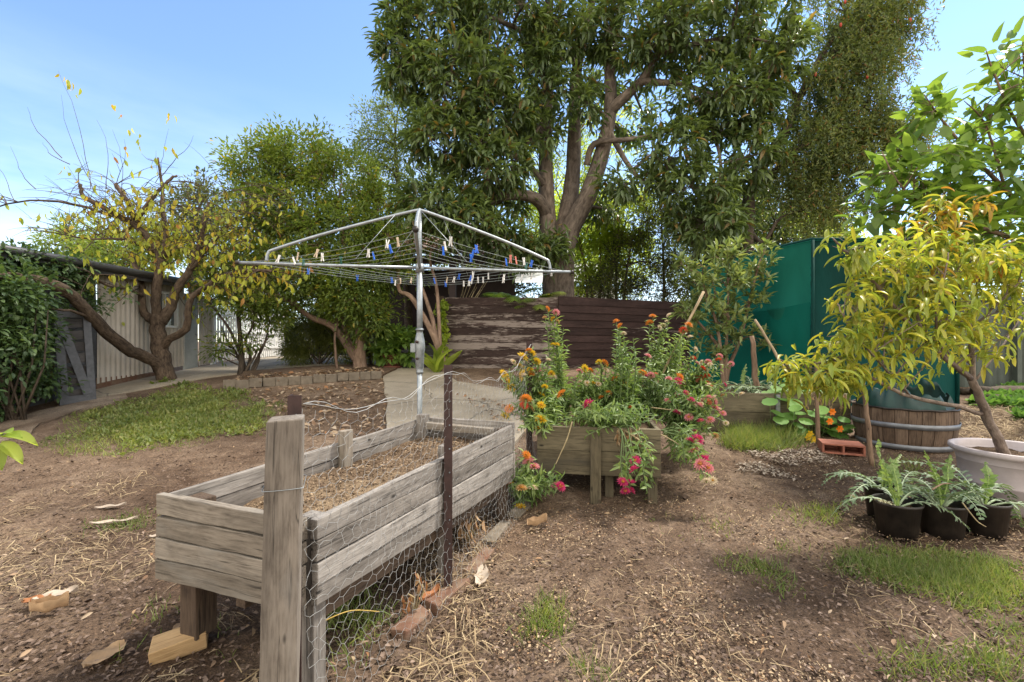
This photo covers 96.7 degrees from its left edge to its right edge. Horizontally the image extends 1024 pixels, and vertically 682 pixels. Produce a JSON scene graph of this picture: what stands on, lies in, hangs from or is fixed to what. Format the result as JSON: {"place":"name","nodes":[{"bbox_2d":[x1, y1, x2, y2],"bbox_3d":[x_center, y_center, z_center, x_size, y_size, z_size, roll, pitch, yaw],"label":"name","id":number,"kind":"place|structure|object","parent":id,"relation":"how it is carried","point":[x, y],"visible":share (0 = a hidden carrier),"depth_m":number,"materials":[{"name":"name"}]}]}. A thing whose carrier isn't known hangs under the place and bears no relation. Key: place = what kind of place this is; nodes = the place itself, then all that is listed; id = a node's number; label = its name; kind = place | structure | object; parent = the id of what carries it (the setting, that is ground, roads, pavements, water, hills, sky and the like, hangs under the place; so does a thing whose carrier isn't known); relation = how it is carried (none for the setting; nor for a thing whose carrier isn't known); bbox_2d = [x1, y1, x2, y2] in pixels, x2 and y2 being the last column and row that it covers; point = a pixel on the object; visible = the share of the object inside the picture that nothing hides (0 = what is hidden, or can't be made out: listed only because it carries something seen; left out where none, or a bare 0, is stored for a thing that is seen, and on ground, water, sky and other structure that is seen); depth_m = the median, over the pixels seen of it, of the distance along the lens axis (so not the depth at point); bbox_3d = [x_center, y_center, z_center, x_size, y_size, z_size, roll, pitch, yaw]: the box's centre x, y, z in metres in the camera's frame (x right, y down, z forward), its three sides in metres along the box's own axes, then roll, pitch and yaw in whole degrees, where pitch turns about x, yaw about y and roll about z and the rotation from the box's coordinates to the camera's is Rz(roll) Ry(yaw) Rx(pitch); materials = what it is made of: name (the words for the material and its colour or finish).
{"place":"outdoors","nodes":[
{"label":"outdoors","id":0,"kind":"place"},
{"bbox_2d":[0,393,127,442],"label":"sandy path","id":1,"kind":"structure","parent":0,"point":[33,421],"depth_m":6.89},
{"bbox_2d":[54,356,414,401],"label":"concrete path","id":2,"kind":"structure","parent":0,"point":[207,371],"depth_m":10.27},
{"bbox_2d":[0,342,1023,681],"bbox_3d":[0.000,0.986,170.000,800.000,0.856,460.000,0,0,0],"label":"ground","id":3,"kind":"structure","parent":0,"point":[198,460],"depth_m":2.70,"materials":[{"name":"soil"}]},
{"bbox_2d":[0,427,37,470],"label":"citrus seedling","id":4,"kind":"object","parent":3,"relation":"on","point":[12,449],"visible":1,"depth_m":1.61,"materials":[{"name":"green plant"}]},
{"bbox_2d":[0,256,76,421],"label":"leafy bush","id":5,"kind":"object","parent":3,"relation":"on","point":[27,311],"visible":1,"depth_m":6.59,"materials":[{"name":"green plant"}]},
{"bbox_2d":[29,591,68,612],"bbox_3d":[-2.266,1.284,2.229,0.148,0.090,0.074,0,0,0],"label":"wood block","id":6,"kind":"object","parent":3,"relation":"on","point":[46,604],"visible":1,"depth_m":2.22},
{"bbox_2d":[32,585,77,599],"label":"dry leaf","id":7,"kind":"object","parent":3,"relation":"on","point":[73,588],"visible":0.5,"depth_m":2.37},
{"bbox_2d":[0,236,139,421],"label":"wall vine","id":8,"kind":"object","parent":3,"relation":"on","point":[71,275],"depth_m":7.36,"materials":[{"name":"green plant"}]},
{"bbox_2d":[24,211,119,260],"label":"backdrop tree","id":9,"kind":"object","parent":3,"relation":"on","point":[61,243],"visible":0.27,"depth_m":16.49,"materials":[{"name":"green plant"}]},
{"bbox_2d":[52,310,95,405],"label":"timber gate","id":10,"kind":"structure","parent":3,"relation":"on","point":[73,357],"depth_m":7.68,"materials":[{"name":"grey paint"}]},
{"bbox_2d":[81,639,125,667],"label":"dry leaf","id":11,"kind":"object","parent":3,"relation":"on","point":[111,649],"visible":1,"depth_m":1.93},
{"bbox_2d":[0,244,223,409],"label":"corrugated shed","id":12,"kind":"structure","parent":3,"relation":"on","point":[113,365],"depth_m":9.24,"materials":[{"name":"beige metal"}]},
{"bbox_2d":[150,290,177,327],"bbox_3d":[-7.855,-0.710,10.275,0.080,0.810,0.780,0,0,0],"label":"window","id":13,"kind":"structure","parent":12,"relation":"in","point":[173,323],"depth_m":10.45,"materials":[{"name":"white paint"}]},
{"bbox_2d":[183,293,197,369],"bbox_3d":[-7.868,-0.200,11.170,0.095,1.900,0.460,0,0,0],"label":"door","id":14,"kind":"structure","parent":12,"relation":"in","point":[190,339],"depth_m":11.20,"materials":[{"name":"metal"}]},
{"bbox_2d":[62,213,196,283],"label":"backdrop tree","id":15,"kind":"object","parent":3,"relation":"on","point":[114,259],"visible":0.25,"depth_m":14.46,"materials":[{"name":"green plant"}]},
{"bbox_2d":[0,71,316,380],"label":"autumn tree","id":16,"kind":"object","parent":3,"relation":"on","point":[163,247],"visible":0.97,"depth_m":9.31,"materials":[{"name":"yellow plant"}]},
{"bbox_2d":[35,379,286,458],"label":"lawn","id":17,"kind":"structure","parent":3,"relation":"on","point":[160,422],"depth_m":6.46,"materials":[{"name":"plant"}]},
{"bbox_2d":[148,627,208,665],"bbox_3d":[-1.447,1.312,1.983,0.209,0.083,0.133,0,0,-34],"label":"wood block","id":18,"kind":"object","parent":3,"relation":"on","point":[173,644],"depth_m":1.94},
{"bbox_2d":[144,165,222,315],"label":"backdrop tree","id":19,"kind":"object","parent":3,"relation":"on","point":[200,190],"visible":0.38,"depth_m":17.06,"materials":[{"name":"green plant"}]},
{"bbox_2d":[174,229,288,374],"bbox_3d":[-6.412,-0.881,10.489,2.575,3.490,1.677,0,0,0],"label":"multi stem shrub","id":20,"kind":"object","parent":3,"relation":"on","point":[240,354],"visible":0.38,"depth_m":10.33,"materials":[{"name":"green plant"}]},
{"bbox_2d":[210,306,281,364],"bbox_3d":[-7.865,-0.150,13.710,0.130,1.700,3.520,0,0,0],"label":"slat fence","id":21,"kind":"object","parent":3,"relation":"on","point":[266,352],"visible":0.29,"depth_m":13.30,"materials":[{"name":"white paint"}]},
{"bbox_2d":[272,303,354,365],"bbox_3d":[-4.964,-0.115,11.873,2.449,2.122,1.721,0,0,0],"label":"feathery shrub","id":22,"kind":"object","parent":3,"relation":"on","point":[317,335],"visible":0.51,"depth_m":11.59,"materials":[{"name":"green plant"}]},
{"bbox_2d":[232,364,396,383],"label":"tree bed soil","id":23,"kind":"object","parent":3,"relation":"on","point":[332,368],"visible":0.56,"depth_m":10.43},
{"bbox_2d":[191,111,415,368],"bbox_3d":[-4.961,-2.480,11.272,5.564,6.582,3.670,0,0,0],"label":"feathery tree","id":24,"kind":"object","parent":23,"relation":"on","point":[357,311],"visible":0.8,"depth_m":10.72,"materials":[{"name":"green plant"}]},
{"bbox_2d":[379,354,402,367],"bbox_3d":[-2.971,0.487,11.200,0.580,0.340,0.580,0,0,0],"label":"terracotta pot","id":25,"kind":"object","parent":23,"relation":"on","point":[397,365],"visible":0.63,"depth_m":10.98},
{"bbox_2d":[367,321,426,367],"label":"hydrangea","id":26,"kind":"object","parent":25,"relation":"in","point":[403,336],"visible":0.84,"depth_m":10.94,"materials":[{"name":"green plant"}]},
{"bbox_2d":[155,413,514,681],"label":"raised bed","id":27,"kind":"object","parent":3,"relation":"on","point":[209,543],"visible":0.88,"depth_m":2.02,"materials":[{"name":"grey wood"}]},
{"bbox_2d":[352,304,382,364],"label":"round shrub","id":28,"kind":"object","parent":3,"relation":"on","point":[369,358],"visible":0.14,"depth_m":11.63,"materials":[{"name":"green plant"}]},
{"bbox_2d":[259,341,538,681],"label":"wire fence","id":29,"kind":"object","parent":3,"relation":"on","point":[281,626],"visible":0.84,"depth_m":1.42,"materials":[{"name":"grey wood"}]},
{"bbox_2d":[235,208,573,414],"bbox_3d":[-0.994,0.025,4.692,2.428,2.780,2.428,0,0,35],"label":"clothes hoist","id":30,"kind":"object","parent":3,"relation":"on","point":[417,347],"visible":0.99,"depth_m":4.67,"materials":[{"name":"metal"}]},
{"bbox_2d":[343,81,478,327],"bbox_3d":[-3.107,-3.807,15.611,4.341,9.119,4.847,0,0,0],"label":"fine leaved tree","id":31,"kind":"object","parent":3,"relation":"on","point":[387,149],"visible":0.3,"depth_m":14.21,"materials":[{"name":"green plant"}]},
{"bbox_2d":[390,604,431,640],"bbox_3d":[-0.478,1.365,2.196,0.090,0.065,0.221,0,0,29],"label":"edging brick","id":32,"kind":"object","parent":3,"relation":"on","point":[402,626],"visible":0.81,"depth_m":2.16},
{"bbox_2d":[401,571,427,613],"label":"dead weed","id":33,"kind":"object","parent":3,"relation":"on","point":[412,598],"visible":0.71,"depth_m":2.27,"materials":[{"name":"orange plant"}]},
{"bbox_2d":[372,212,464,371],"bbox_3d":[-2.146,-1.083,10.675,2.362,3.877,1.551,0,0,-18],"label":"smooth trunk tree","id":34,"kind":"object","parent":3,"relation":"on","point":[435,333],"visible":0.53,"depth_m":10.56,"materials":[{"name":"green plant"}]},
{"bbox_2d":[433,299,450,359],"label":"climbing plant","id":35,"kind":"object","parent":3,"relation":"on","point":[444,306],"visible":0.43,"depth_m":10.96,"materials":[{"name":"green plant"}]},
{"bbox_2d":[424,342,461,371],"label":"strap leaf plant","id":36,"kind":"object","parent":3,"relation":"on","point":[437,363],"visible":0.93,"depth_m":10.35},
{"bbox_2d":[422,578,469,615],"bbox_3d":[-0.348,1.368,2.447,0.110,0.075,0.297,0,0,31],"label":"edging brick","id":37,"kind":"object","parent":3,"relation":"on","point":[459,586],"visible":0.68,"depth_m":2.40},
{"bbox_2d":[379,223,514,358],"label":"house","id":38,"kind":"structure","parent":3,"relation":"on","point":[456,288],"depth_m":14.75,"materials":[{"name":"brown tile"}]},
{"bbox_2d":[412,295,435,344],"bbox_3d":[-2.899,-0.500,14.720,0.900,2.000,0.050,0,0,0],"label":"door","id":39,"kind":"structure","parent":38,"relation":"in","point":[431,298],"depth_m":14.69,"materials":[{"name":"metal"}]},
{"bbox_2d":[383,368,525,444],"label":"concrete slab","id":40,"kind":"structure","parent":3,"relation":"on","point":[401,383],"depth_m":7.87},
{"bbox_2d":[455,513,485,544],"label":"dead weed","id":41,"kind":"object","parent":3,"relation":"on","point":[462,532],"visible":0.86,"depth_m":3.04,"materials":[{"name":"brown plant"}]},
{"bbox_2d":[463,547,493,571],"bbox_3d":[-0.202,1.372,2.820,0.090,0.059,0.335,0,0,17],"label":"edging brick","id":42,"kind":"object","parent":3,"relation":"on","point":[479,559],"visible":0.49,"depth_m":2.81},
{"bbox_2d":[474,564,488,584],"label":"dry leaf","id":43,"kind":"object","parent":3,"relation":"on","point":[484,573],"visible":0.99,"depth_m":2.62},
{"bbox_2d":[427,214,541,297],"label":"backdrop tree","id":44,"kind":"object","parent":3,"relation":"on","point":[520,286],"visible":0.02,"depth_m":20.86,"materials":[{"name":"green plant"}]},
{"bbox_2d":[481,520,510,544],"bbox_3d":[-0.108,1.367,3.240,0.104,0.058,0.351,0,0,19],"label":"edging brick","id":45,"kind":"object","parent":3,"relation":"on","point":[491,534],"visible":0.76,"depth_m":3.20,"materials":[{"name":"concrete"}]},
{"bbox_2d":[480,287,542,301],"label":"tree fern","id":46,"kind":"object","parent":3,"relation":"on","point":[511,298],"visible":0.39,"depth_m":11.60,"materials":[{"name":"green plant"}]},
{"bbox_2d":[0,397,1023,681],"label":"bark chips","id":47,"kind":"object","parent":3,"relation":"on","point":[398,641],"visible":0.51,"depth_m":2.22,"materials":[{"name":"wood"}]},
{"bbox_2d":[0,404,1023,681],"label":"straw","id":48,"kind":"object","parent":3,"relation":"on","point":[478,590],"visible":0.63,"depth_m":2.45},
{"bbox_2d":[0,432,1023,681],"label":"soil clods","id":49,"kind":"object","parent":3,"relation":"on","point":[414,640],"visible":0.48,"depth_m":2.37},
{"bbox_2d":[0,367,1023,681],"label":"leaf litter","id":50,"kind":"object","parent":3,"relation":"on","point":[320,397],"visible":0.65,"depth_m":6.76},
{"bbox_2d":[507,501,533,519],"bbox_3d":[0.086,1.360,3.660,0.108,0.067,0.382,0,0,23],"label":"edging brick","id":51,"kind":"object","parent":3,"relation":"on","point":[517,513],"visible":0.59,"depth_m":3.56,"materials":[{"name":"concrete"}]},
{"bbox_2d":[506,448,567,508],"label":"paper daisy","id":52,"kind":"object","parent":3,"relation":"on","point":[532,488],"visible":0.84,"depth_m":3.63,"materials":[{"name":"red plant"}]},
{"bbox_2d":[527,513,546,525],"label":"dry leaf","id":53,"kind":"object","parent":3,"relation":"on","point":[534,521],"visible":1,"depth_m":3.33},
{"bbox_2d":[514,291,565,309],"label":"tree fern","id":54,"kind":"object","parent":3,"relation":"on","point":[547,295],"visible":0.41,"depth_m":11.26,"materials":[{"name":"green plant"}]},
{"bbox_2d":[440,296,689,368],"bbox_3d":[1.659,-0.130,11.621,6.912,1.960,0.576,0,0,-9],"label":"timber screen","id":55,"kind":"object","parent":3,"relation":"on","point":[497,332],"visible":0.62,"depth_m":11.30,"materials":[{"name":"brown wood"}]},
{"bbox_2d":[515,262,614,298],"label":"cottage","id":56,"kind":"structure","parent":3,"relation":"on","point":[536,278],"depth_m":19.29,"materials":[{"name":"white paint"}]},
{"bbox_2d":[502,97,664,297],"bbox_3d":[2.249,-3.825,14.602,5.687,8.987,3.369,0,0,0],"label":"lime tree","id":57,"kind":"object","parent":3,"relation":"on","point":[602,235],"visible":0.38,"depth_m":13.86,"materials":[{"name":"green plant"}]},
{"bbox_2d":[525,170,657,298],"bbox_3d":[3.958,-4.508,24.055,8.237,10.644,6.203,0,0,0],"label":"backdrop tree","id":58,"kind":"object","parent":3,"relation":"on","point":[556,196],"visible":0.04,"depth_m":23.34,"materials":[{"name":"green plant"}]},
{"bbox_2d":[537,399,660,503],"bbox_3d":[0.876,1.071,4.811,1.044,0.670,1.992,0,0,9],"label":"raised bed","id":59,"kind":"object","parent":3,"relation":"on","point":[596,459],"visible":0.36,"depth_m":3.89,"materials":[{"name":"brown wood"}]},
{"bbox_2d":[499,346,565,425],"bbox_3d":[0.189,0.424,4.138,0.609,0.762,0.544,0,0,0],"label":"paper daisy","id":60,"kind":"object","parent":59,"relation":"on","point":[543,391],"visible":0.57,"depth_m":4.03,"materials":[{"name":"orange plant"}]},
{"bbox_2d":[501,388,572,463],"bbox_3d":[0.240,0.712,3.934,0.537,0.638,0.590,0,0,37],"label":"paper daisy","id":61,"kind":"object","parent":59,"relation":"on","point":[537,419],"visible":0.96,"depth_m":3.86,"materials":[{"name":"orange plant"}]},
{"bbox_2d":[542,306,573,420],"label":"paper daisy","id":62,"kind":"object","parent":59,"relation":"on","point":[558,368],"visible":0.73,"depth_m":4.53,"materials":[{"name":"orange plant"}]},
{"bbox_2d":[559,359,661,416],"bbox_3d":[1.011,0.497,4.637,1.145,0.649,0.756,0,0,0],"label":"paper daisy","id":63,"kind":"object","parent":59,"relation":"on","point":[589,389],"visible":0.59,"depth_m":4.50,"materials":[{"name":"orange plant"}]},
{"bbox_2d":[559,394,663,439],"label":"paper daisy","id":64,"kind":"object","parent":59,"relation":"on","point":[605,417],"visible":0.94,"depth_m":3.84,"materials":[{"name":"green plant"}]},
{"bbox_2d":[606,319,647,425],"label":"paper daisy","id":65,"kind":"object","parent":59,"relation":"on","point":[625,391],"visible":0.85,"depth_m":4.26,"materials":[{"name":"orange plant"}]},
{"bbox_2d":[624,353,683,420],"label":"paper daisy","id":66,"kind":"object","parent":59,"relation":"on","point":[653,398],"visible":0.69,"depth_m":4.49,"materials":[{"name":"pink plant"}]},
{"bbox_2d":[642,313,693,416],"bbox_3d":[1.669,0.253,4.957,0.590,1.100,0.679,0,0,10],"label":"paper daisy","id":67,"kind":"object","parent":59,"relation":"on","point":[660,355],"visible":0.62,"depth_m":4.82,"materials":[{"name":"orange plant"}]},
{"bbox_2d":[653,291,704,390],"bbox_3d":[1.733,0.108,4.875,0.809,1.314,0.033,0,0,-18],"label":"bamboo cane","id":68,"kind":"object","parent":59,"relation":"on","point":[693,312],"visible":0.49,"depth_m":4.93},
{"bbox_2d":[661,422,717,484],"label":"paper daisy","id":69,"kind":"object","parent":59,"relation":"on","point":[701,461],"visible":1,"depth_m":3.66,"materials":[{"name":"green plant"}]},
{"bbox_2d":[673,346,744,411],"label":"paper daisy","id":70,"kind":"object","parent":59,"relation":"on","point":[694,378],"visible":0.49,"depth_m":5.08,"materials":[{"name":"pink plant"}]},
{"bbox_2d":[361,0,837,297],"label":"shade tree","id":71,"kind":"object","parent":3,"relation":"on","point":[469,116],"visible":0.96,"depth_m":10.67,"materials":[{"name":"green plant"}]},
{"bbox_2d":[610,423,658,499],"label":"paper daisy","id":72,"kind":"object","parent":3,"relation":"on","point":[623,479],"visible":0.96,"depth_m":3.59,"materials":[{"name":"green plant"}]},
{"bbox_2d":[574,178,736,301],"bbox_3d":[4.762,-2.301,13.579,5.987,5.969,2.291,0,0,0],"label":"dark hedge tree","id":73,"kind":"object","parent":3,"relation":"on","point":[626,285],"visible":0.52,"depth_m":13.26,"materials":[{"name":"green plant"}]},
{"bbox_2d":[651,375,728,463],"bbox_3d":[1.672,0.760,4.400,0.721,0.884,0.707,0,0,0],"label":"paper daisy","id":74,"kind":"object","parent":3,"relation":"on","point":[689,408],"visible":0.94,"depth_m":4.24,"materials":[{"name":"green plant"}]},
{"bbox_2d":[418,422,1023,681],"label":"wood chips","id":75,"kind":"object","parent":3,"relation":"on","point":[675,649],"visible":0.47,"depth_m":2.30,"materials":[{"name":"wood"}]},
{"bbox_2d":[653,173,791,300],"bbox_3d":[9.477,-3.153,19.862,7.017,7.921,4.424,0,0,-27],"label":"backdrop tree","id":76,"kind":"object","parent":3,"relation":"on","point":[700,260],"visible":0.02,"depth_m":19.21,"materials":[{"name":"green plant"}]},
{"bbox_2d":[667,234,782,382],"bbox_3d":[3.654,-0.345,7.880,1.971,2.967,1.344,0,0,0],"label":"bay shrub","id":77,"kind":"object","parent":3,"relation":"on","point":[737,277],"visible":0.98,"depth_m":7.76,"materials":[{"name":"green plant"}]},
{"bbox_2d":[695,149,834,255],"bbox_3d":[6.994,-2.387,13.084,4.100,6.140,2.219,0,0,0],"label":"camphor tree","id":78,"kind":"object","parent":3,"relation":"on","point":[762,232],"visible":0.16,"depth_m":12.70,"materials":[{"name":"green plant"}]},
{"bbox_2d":[701,384,850,433],"bbox_3d":[3.571,0.960,6.685,1.859,0.541,1.367,0,0,6],"label":"raised bed","id":79,"kind":"object","parent":3,"relation":"on","point":[748,406],"visible":0.26,"depth_m":6.06,"materials":[{"name":"brown wood"}]},
{"bbox_2d":[719,364,769,392],"bbox_3d":[3.494,0.669,6.879,0.686,0.644,0.819,0,0,-20],"label":"silver artichoke","id":80,"kind":"object","parent":79,"relation":"on","point":[743,379],"visible":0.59,"depth_m":6.90,"materials":[{"name":"green plant"}]},
{"bbox_2d":[749,336,760,392],"bbox_3d":[3.575,0.344,6.708,0.160,0.850,0.099,0,0,0],"label":"garden stake","id":81,"kind":"object","parent":79,"relation":"on","point":[754,376],"visible":0.94,"depth_m":6.68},
{"bbox_2d":[732,367,787,392],"bbox_3d":[3.588,0.642,6.742,0.832,0.516,0.897,0,0,0],"label":"silver artichoke","id":82,"kind":"object","parent":79,"relation":"on","point":[748,385],"visible":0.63,"depth_m":6.70,"materials":[{"name":"green plant"}]},
{"bbox_2d":[736,448,839,480],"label":"pale chips","id":83,"kind":"object","parent":3,"relation":"on","point":[782,456],"visible":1,"depth_m":4.92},
{"bbox_2d":[761,398,854,442],"bbox_3d":[3.807,1.007,5.785,1.127,0.529,0.357,0,0,0],"label":"nasturtium","id":84,"kind":"object","parent":3,"relation":"on","point":[839,431],"visible":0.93,"depth_m":5.80,"materials":[{"name":"green plant"}]},
{"bbox_2d":[814,354,819,444],"bbox_3d":[3.702,0.726,5.518,0.076,1.148,0.058,0,0,0],"label":"garden stake","id":85,"kind":"object","parent":3,"relation":"on","point":[817,424],"visible":0.51,"depth_m":5.50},
{"bbox_2d":[690,237,959,405],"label":"shade house","id":86,"kind":"structure","parent":3,"relation":"on","point":[794,311],"depth_m":7.79,"materials":[{"name":"green fabric"}]},
{"bbox_2d":[817,438,865,456],"bbox_3d":[3.748,1.211,5.190,0.400,0.115,0.270,0,0,24],"label":"hollow brick","id":87,"kind":"object","parent":3,"relation":"on","point":[840,447],"visible":0.96,"depth_m":5.14,"materials":[{"name":"brick"}]},
{"bbox_2d":[739,0,953,253],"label":"weeping bottlebrush","id":88,"kind":"object","parent":3,"relation":"on","point":[866,41],"visible":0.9,"depth_m":10.84,"materials":[{"name":"green plant"}]},
{"bbox_2d":[860,382,873,465],"bbox_3d":[3.768,0.843,4.824,0.057,1.010,0.196,0,0,0],"label":"garden stake","id":89,"kind":"object","parent":3,"relation":"on","point":[868,436],"visible":0.64,"depth_m":4.79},
{"bbox_2d":[862,481,896,518],"bbox_3d":[2.889,1.249,3.550,0.248,0.245,0.248,0,0,0],"label":"nursery pot","id":90,"kind":"object","parent":3,"relation":"on","point":[869,504],"visible":0.34,"depth_m":3.54,"materials":[{"name":"black plastic"}]},
{"bbox_2d":[822,439,924,510],"bbox_3d":[2.814,1.026,3.658,0.633,0.499,0.678,0,0,17],"label":"artichoke","id":91,"kind":"object","parent":90,"relation":"in","point":[841,473],"visible":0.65,"depth_m":3.58,"materials":[{"name":"plant"}]},
{"bbox_2d":[871,493,924,541],"bbox_3d":[2.740,1.257,3.240,0.294,0.245,0.294,0,0,0],"label":"nursery pot","id":92,"kind":"object","parent":3,"relation":"on","point":[896,522],"visible":0.85,"depth_m":3.15,"materials":[{"name":"black plastic"}]},
{"bbox_2d":[829,457,969,530],"bbox_3d":[2.783,1.105,3.369,0.759,0.519,0.533,0,0,24],"label":"artichoke","id":93,"kind":"object","parent":92,"relation":"in","point":[891,490],"visible":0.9,"depth_m":3.27,"materials":[{"name":"plant"}]},
{"bbox_2d":[850,379,961,453],"bbox_3d":[4.764,0.862,5.550,1.032,0.817,1.032,0,0,0],"label":"half barrel","id":94,"kind":"object","parent":3,"relation":"on","point":[906,424],"visible":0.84,"depth_m":5.19,"materials":[{"name":"brown wood"}]},
{"bbox_2d":[835,15,1023,274],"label":"mulberry tree","id":95,"kind":"object","parent":3,"relation":"on","point":[957,156],"visible":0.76,"depth_m":5.58,"materials":[{"name":"green plant"}]},
{"bbox_2d":[915,494,969,541],"bbox_3d":[3.041,1.255,3.220,0.292,0.245,0.292,0,0,0],"label":"nursery pot","id":96,"kind":"object","parent":3,"relation":"on","point":[942,524],"visible":0.67,"depth_m":3.13,"materials":[{"name":"black plastic"}]},
{"bbox_2d":[860,450,1005,519],"bbox_3d":[3.016,0.981,3.319,0.749,0.413,0.748,0,0,-34],"label":"artichoke","id":97,"kind":"object","parent":96,"relation":"in","point":[944,498],"visible":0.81,"depth_m":3.22,"materials":[{"name":"plant"}]},
{"bbox_2d":[947,438,1023,517],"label":"tub pot","id":98,"kind":"object","parent":3,"relation":"on","point":[973,455],"visible":0.71,"depth_m":3.65,"materials":[{"name":"white plastic"}]},
{"bbox_2d":[760,186,1023,454],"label":"peach tree","id":99,"kind":"object","parent":98,"relation":"in","point":[856,261],"visible":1,"depth_m":3.18,"materials":[{"name":"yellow plant"}]},
{"bbox_2d":[961,496,1013,540],"bbox_3d":[3.361,1.251,3.240,0.286,0.245,0.286,0,0,0],"label":"nursery pot","id":100,"kind":"object","parent":3,"relation":"on","point":[995,521],"visible":0.66,"depth_m":3.14,"materials":[{"name":"black plastic"}]},
{"bbox_2d":[898,460,1023,526],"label":"artichoke","id":101,"kind":"object","parent":100,"relation":"in","point":[991,481],"visible":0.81,"depth_m":3.27,"materials":[{"name":"plant"}]},
{"bbox_2d":[960,297,1023,386],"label":"fence","id":102,"kind":"object","parent":3,"relation":"on","point":[1014,373],"visible":0.03,"depth_m":8.89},
{"bbox_2d":[966,380,1023,420],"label":"ground cover","id":103,"kind":"object","parent":3,"relation":"on","point":[1015,401],"visible":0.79,"depth_m":7.43,"materials":[{"name":"green plant"}]},
{"bbox_2d":[969,385,1023,394],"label":"log","id":104,"kind":"object","parent":3,"relation":"on","point":[987,389],"visible":0.38,"depth_m":8.02,"materials":[{"name":"brown wood"}]},
{"bbox_2d":[0,0,1023,341],"label":"sky","id":105,"kind":"structure","parent":0,"point":[219,67],"materials":[{"name":"blue"}]},
{"bbox_2d":[81,405,1023,681],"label":"grass","id":106,"kind":"structure","parent":0,"point":[935,571],"depth_m":2.56,"materials":[{"name":"plant"}]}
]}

